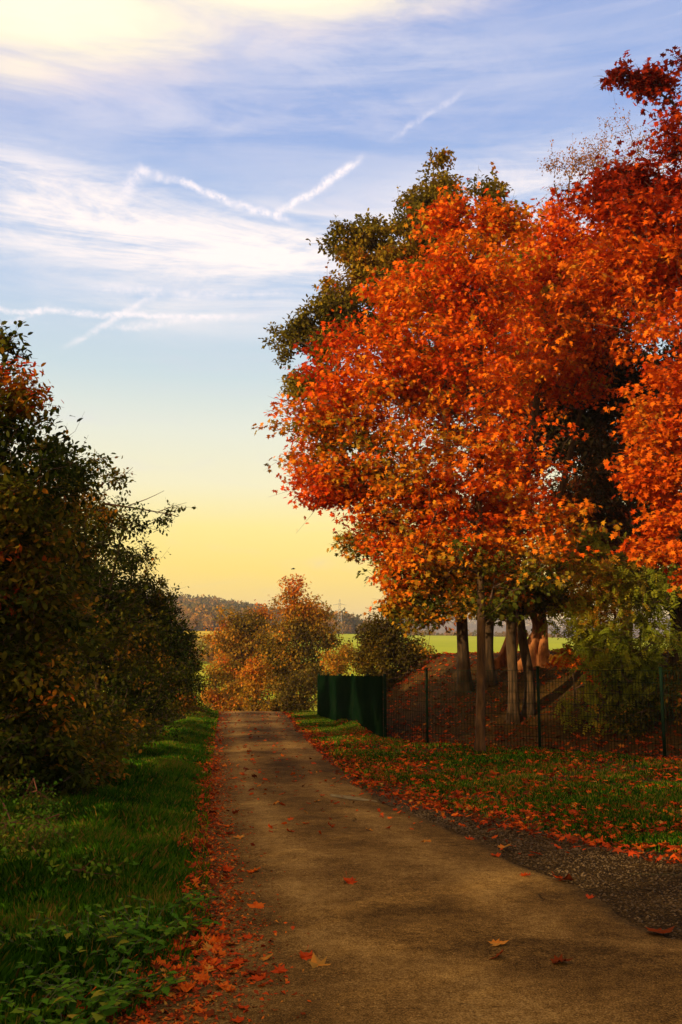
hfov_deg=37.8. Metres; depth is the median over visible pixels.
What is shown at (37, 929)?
nettle
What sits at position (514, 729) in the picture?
bank leaf litter
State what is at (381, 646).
dark bush
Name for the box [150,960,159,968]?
fallen leaf
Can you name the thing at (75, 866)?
bramble
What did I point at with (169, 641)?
hedge shrub
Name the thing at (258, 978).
fallen leaf
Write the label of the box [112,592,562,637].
wooded hillside
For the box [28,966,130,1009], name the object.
nettle
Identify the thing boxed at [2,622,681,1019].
ground
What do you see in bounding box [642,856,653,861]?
fallen leaf
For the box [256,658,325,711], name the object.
autumn bush
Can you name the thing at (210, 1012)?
fallen leaf
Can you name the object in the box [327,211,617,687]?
maple tree
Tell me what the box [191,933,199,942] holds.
fallen leaf
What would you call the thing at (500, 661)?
beech tree
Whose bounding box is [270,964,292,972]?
fallen leaf
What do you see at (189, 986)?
fallen leaf
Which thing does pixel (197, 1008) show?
fallen leaf
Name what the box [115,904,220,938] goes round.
nettle
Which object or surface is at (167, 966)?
fallen leaf
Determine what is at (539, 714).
wire fence
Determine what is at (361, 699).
screen fence
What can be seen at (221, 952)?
fallen leaf
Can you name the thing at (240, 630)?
autumn bush
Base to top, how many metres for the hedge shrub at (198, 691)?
3.512 m
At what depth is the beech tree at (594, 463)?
22.55 m
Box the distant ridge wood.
[367,615,669,630]
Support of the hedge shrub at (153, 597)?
on the ground at (442, 644)
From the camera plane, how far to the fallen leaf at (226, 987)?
4.95 m
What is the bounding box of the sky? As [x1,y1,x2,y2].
[0,0,681,628]
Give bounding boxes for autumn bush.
[194,597,284,710]
[198,649,247,711]
[228,652,286,710]
[245,573,348,711]
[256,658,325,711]
[316,642,356,675]
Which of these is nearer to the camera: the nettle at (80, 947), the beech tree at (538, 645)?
the nettle at (80, 947)
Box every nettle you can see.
[0,911,70,939]
[0,926,104,979]
[0,960,70,998]
[0,976,93,1016]
[0,984,62,1023]
[10,987,133,1023]
[18,921,134,963]
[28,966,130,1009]
[34,957,160,999]
[45,905,143,939]
[56,922,171,969]
[73,964,195,1010]
[77,909,176,955]
[88,896,183,937]
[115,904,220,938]
[126,889,217,909]
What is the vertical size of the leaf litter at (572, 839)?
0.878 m
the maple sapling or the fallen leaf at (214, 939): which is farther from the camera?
the maple sapling
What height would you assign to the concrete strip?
0.021 m
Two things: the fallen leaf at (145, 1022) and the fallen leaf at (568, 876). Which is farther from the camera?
the fallen leaf at (568, 876)
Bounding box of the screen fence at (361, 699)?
[317,674,386,736]
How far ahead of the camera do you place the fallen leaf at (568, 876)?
7.39 m
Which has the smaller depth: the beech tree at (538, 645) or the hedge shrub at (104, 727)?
the hedge shrub at (104, 727)
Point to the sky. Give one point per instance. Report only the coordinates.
(168, 167)
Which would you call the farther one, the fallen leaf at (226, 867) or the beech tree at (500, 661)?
the beech tree at (500, 661)
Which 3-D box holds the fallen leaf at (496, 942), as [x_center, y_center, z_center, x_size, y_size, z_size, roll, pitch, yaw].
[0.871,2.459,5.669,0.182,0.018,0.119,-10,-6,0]
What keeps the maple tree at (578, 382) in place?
on the ground at (442, 644)
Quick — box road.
[105,711,681,1023]
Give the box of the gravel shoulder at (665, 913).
[368,789,681,938]
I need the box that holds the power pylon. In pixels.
[334,599,344,632]
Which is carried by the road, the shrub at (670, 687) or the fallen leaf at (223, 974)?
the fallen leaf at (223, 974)
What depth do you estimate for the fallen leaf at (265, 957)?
5.44 m
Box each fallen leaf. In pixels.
[58,987,95,1017]
[130,999,145,1008]
[136,1007,147,1015]
[137,1019,156,1023]
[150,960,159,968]
[152,956,167,964]
[162,962,171,968]
[168,963,180,973]
[168,966,183,971]
[172,1010,190,1016]
[175,980,195,991]
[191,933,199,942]
[193,970,209,981]
[194,1003,207,1012]
[196,1009,224,1016]
[198,957,222,962]
[199,964,221,972]
[202,941,212,950]
[203,932,223,944]
[204,995,214,1000]
[210,944,222,950]
[212,947,227,955]
[217,964,229,970]
[217,972,226,978]
[220,981,231,989]
[223,863,235,870]
[228,959,245,963]
[231,1015,243,1022]
[243,933,251,938]
[243,967,281,975]
[246,901,270,908]
[250,972,265,980]
[260,950,272,960]
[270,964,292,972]
[298,945,314,960]
[309,953,329,968]
[343,875,357,884]
[488,939,508,945]
[538,954,572,962]
[559,873,575,880]
[635,926,673,933]
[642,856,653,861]
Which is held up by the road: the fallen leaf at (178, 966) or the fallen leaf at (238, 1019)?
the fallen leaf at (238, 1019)
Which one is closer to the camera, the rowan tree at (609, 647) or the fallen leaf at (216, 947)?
the fallen leaf at (216, 947)
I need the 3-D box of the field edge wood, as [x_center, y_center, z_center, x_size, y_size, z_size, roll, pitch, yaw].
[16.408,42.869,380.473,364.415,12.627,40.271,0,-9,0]
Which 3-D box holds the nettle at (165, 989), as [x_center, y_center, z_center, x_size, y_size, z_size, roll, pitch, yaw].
[-0.955,2.285,4.735,0.430,0.138,0.587,-3,-9,17]
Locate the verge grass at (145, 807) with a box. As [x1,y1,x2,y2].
[0,707,218,1023]
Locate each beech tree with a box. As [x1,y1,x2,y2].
[444,336,610,668]
[503,336,681,672]
[565,300,681,667]
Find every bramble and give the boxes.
[0,765,69,818]
[0,796,77,856]
[0,823,138,883]
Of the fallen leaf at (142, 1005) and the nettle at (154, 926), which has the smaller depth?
the fallen leaf at (142, 1005)
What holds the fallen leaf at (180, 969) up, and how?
on the ground at (442, 644)
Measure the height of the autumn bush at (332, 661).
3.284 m
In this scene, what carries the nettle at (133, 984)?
on the ground at (442, 644)
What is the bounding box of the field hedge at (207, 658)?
[186,634,249,661]
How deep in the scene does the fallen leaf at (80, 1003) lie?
4.59 m
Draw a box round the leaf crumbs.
[62,753,339,1023]
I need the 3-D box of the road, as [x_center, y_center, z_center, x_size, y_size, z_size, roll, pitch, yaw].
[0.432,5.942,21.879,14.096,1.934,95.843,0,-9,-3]
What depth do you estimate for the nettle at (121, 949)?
5.23 m
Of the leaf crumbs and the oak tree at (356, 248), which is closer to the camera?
the leaf crumbs
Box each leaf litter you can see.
[136,711,681,935]
[330,648,681,757]
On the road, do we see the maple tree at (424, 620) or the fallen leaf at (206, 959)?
the fallen leaf at (206, 959)
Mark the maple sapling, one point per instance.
(566, 665)
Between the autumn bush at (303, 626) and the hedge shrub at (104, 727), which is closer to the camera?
the hedge shrub at (104, 727)
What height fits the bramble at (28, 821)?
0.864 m
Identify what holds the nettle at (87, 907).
on the ground at (442, 644)
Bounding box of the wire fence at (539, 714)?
[384,667,681,758]
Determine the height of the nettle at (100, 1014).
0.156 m
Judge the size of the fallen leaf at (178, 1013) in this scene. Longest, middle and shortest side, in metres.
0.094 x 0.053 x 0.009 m
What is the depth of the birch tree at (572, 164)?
31.98 m
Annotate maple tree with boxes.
[252,162,621,753]
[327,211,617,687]
[439,192,662,724]
[535,45,681,597]
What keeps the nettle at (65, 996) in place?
on the ground at (442, 644)
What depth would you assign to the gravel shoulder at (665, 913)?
7.77 m
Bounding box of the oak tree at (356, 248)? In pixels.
[258,146,536,700]
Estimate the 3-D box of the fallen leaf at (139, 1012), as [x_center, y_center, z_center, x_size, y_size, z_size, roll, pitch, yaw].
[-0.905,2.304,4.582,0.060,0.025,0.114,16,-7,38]
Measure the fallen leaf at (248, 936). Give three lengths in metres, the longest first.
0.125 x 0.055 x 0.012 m
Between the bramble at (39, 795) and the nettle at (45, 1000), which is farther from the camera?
the bramble at (39, 795)
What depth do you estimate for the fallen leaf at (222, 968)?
5.24 m
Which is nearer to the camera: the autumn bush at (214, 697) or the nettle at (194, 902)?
the nettle at (194, 902)
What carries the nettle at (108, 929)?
on the ground at (442, 644)
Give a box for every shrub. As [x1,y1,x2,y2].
[0,320,124,800]
[0,427,160,786]
[52,447,195,755]
[54,536,188,743]
[103,584,200,730]
[146,621,215,722]
[170,657,214,716]
[606,651,681,740]
[647,608,681,703]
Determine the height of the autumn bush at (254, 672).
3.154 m
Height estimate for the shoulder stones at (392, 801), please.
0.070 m
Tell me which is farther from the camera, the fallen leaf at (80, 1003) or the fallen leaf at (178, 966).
the fallen leaf at (178, 966)
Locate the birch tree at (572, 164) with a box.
[533,93,681,649]
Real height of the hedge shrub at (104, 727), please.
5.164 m
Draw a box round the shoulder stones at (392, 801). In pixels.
[373,792,681,938]
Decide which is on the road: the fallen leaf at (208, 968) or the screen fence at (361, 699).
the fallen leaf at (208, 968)
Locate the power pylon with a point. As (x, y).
(340, 613)
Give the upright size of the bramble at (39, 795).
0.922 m
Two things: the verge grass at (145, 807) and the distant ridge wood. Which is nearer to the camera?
the verge grass at (145, 807)
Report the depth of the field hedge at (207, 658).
150.36 m
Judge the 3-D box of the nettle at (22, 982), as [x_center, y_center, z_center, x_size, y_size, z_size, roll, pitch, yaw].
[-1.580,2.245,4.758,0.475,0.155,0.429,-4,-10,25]
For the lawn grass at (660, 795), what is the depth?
13.49 m
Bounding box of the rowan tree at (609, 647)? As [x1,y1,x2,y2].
[538,515,681,740]
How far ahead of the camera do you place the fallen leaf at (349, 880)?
7.26 m
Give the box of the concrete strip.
[330,794,376,801]
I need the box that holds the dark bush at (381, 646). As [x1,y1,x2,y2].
[335,605,437,690]
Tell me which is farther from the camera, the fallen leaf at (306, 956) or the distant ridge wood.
the distant ridge wood
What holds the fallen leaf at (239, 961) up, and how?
on the road
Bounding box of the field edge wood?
[175,610,668,638]
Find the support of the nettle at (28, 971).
on the ground at (442, 644)
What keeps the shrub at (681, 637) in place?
on the ground at (442, 644)
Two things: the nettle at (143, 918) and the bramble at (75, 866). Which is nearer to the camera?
the nettle at (143, 918)
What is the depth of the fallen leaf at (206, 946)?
5.63 m
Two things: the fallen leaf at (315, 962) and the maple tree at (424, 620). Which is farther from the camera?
the maple tree at (424, 620)
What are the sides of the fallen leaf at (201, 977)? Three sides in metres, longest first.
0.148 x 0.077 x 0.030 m
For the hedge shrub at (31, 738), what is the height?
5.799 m
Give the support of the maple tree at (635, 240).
on the ground at (442, 644)
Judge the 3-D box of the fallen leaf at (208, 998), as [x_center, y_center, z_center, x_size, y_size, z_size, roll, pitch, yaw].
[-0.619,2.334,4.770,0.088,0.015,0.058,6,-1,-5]
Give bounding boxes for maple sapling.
[542,644,611,711]
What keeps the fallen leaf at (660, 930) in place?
on the gravel shoulder at (665, 913)
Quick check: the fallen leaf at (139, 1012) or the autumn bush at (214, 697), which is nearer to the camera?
the fallen leaf at (139, 1012)
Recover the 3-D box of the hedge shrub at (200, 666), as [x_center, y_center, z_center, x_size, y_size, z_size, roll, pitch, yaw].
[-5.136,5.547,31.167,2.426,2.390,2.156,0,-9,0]
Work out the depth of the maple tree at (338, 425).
18.79 m
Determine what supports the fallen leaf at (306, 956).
on the road
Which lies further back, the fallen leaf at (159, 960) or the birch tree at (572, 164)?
the birch tree at (572, 164)
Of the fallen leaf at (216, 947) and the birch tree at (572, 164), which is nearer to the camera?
the fallen leaf at (216, 947)
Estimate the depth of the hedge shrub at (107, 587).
16.39 m
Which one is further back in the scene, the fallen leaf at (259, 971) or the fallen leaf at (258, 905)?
the fallen leaf at (258, 905)
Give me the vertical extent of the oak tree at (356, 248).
15.306 m
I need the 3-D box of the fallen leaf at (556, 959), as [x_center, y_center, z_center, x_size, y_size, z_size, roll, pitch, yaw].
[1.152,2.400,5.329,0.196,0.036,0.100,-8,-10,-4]
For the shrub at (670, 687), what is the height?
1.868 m
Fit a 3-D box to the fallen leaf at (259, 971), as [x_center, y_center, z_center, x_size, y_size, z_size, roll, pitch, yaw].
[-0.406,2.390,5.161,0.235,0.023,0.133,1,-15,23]
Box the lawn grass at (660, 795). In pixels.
[286,710,681,858]

